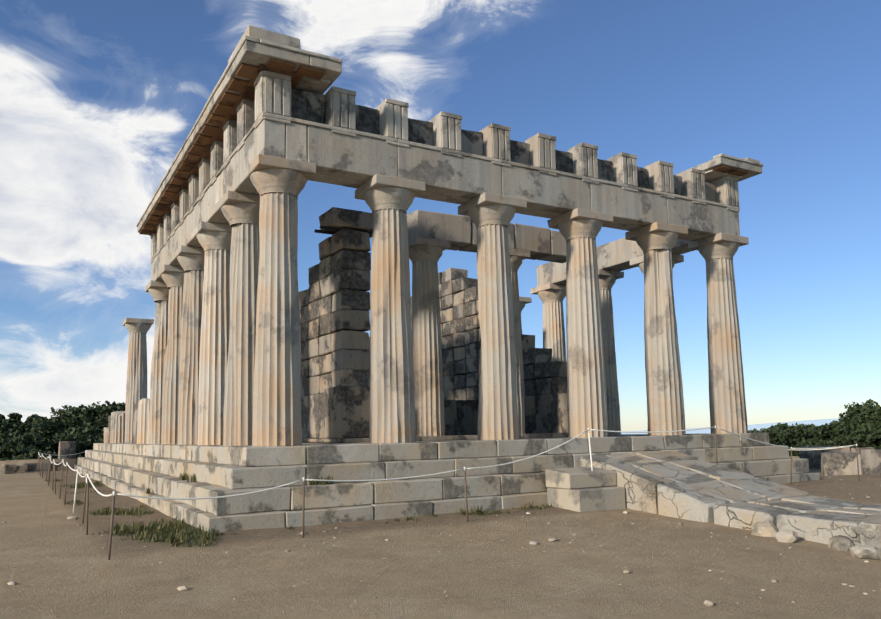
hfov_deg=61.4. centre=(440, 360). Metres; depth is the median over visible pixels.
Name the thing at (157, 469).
temple krepidoma
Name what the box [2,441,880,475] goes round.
low ruin walls
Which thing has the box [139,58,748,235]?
temple entablature soffits
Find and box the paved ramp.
[580,451,880,547]
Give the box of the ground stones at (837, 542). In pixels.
[67,516,880,605]
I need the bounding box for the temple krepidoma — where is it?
[74,433,819,532]
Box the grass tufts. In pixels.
[43,472,551,546]
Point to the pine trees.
(17, 435)
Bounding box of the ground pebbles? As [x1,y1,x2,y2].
[2,476,880,616]
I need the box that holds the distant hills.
[621,418,839,433]
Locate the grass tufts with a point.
(175, 528)
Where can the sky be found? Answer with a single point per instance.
(99, 99)
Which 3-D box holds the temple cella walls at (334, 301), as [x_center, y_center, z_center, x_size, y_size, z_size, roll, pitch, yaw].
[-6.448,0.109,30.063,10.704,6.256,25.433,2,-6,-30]
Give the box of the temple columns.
[104,154,748,446]
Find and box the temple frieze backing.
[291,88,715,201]
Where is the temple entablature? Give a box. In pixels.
[136,25,763,286]
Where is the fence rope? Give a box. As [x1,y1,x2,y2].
[38,426,856,499]
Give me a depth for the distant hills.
4759.23 m
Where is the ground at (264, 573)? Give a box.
[0,456,880,618]
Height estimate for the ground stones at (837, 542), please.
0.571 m
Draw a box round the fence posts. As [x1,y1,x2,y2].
[38,427,859,559]
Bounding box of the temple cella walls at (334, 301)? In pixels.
[104,207,567,443]
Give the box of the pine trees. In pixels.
[0,399,880,460]
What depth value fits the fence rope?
13.18 m
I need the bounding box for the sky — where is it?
[0,0,880,430]
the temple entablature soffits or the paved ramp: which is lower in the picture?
the paved ramp
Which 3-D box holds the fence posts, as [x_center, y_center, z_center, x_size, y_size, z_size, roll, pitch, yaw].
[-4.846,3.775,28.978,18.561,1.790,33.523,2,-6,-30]
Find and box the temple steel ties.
[314,226,372,234]
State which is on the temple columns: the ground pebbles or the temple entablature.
the temple entablature
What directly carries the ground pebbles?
on the ground at (264, 573)

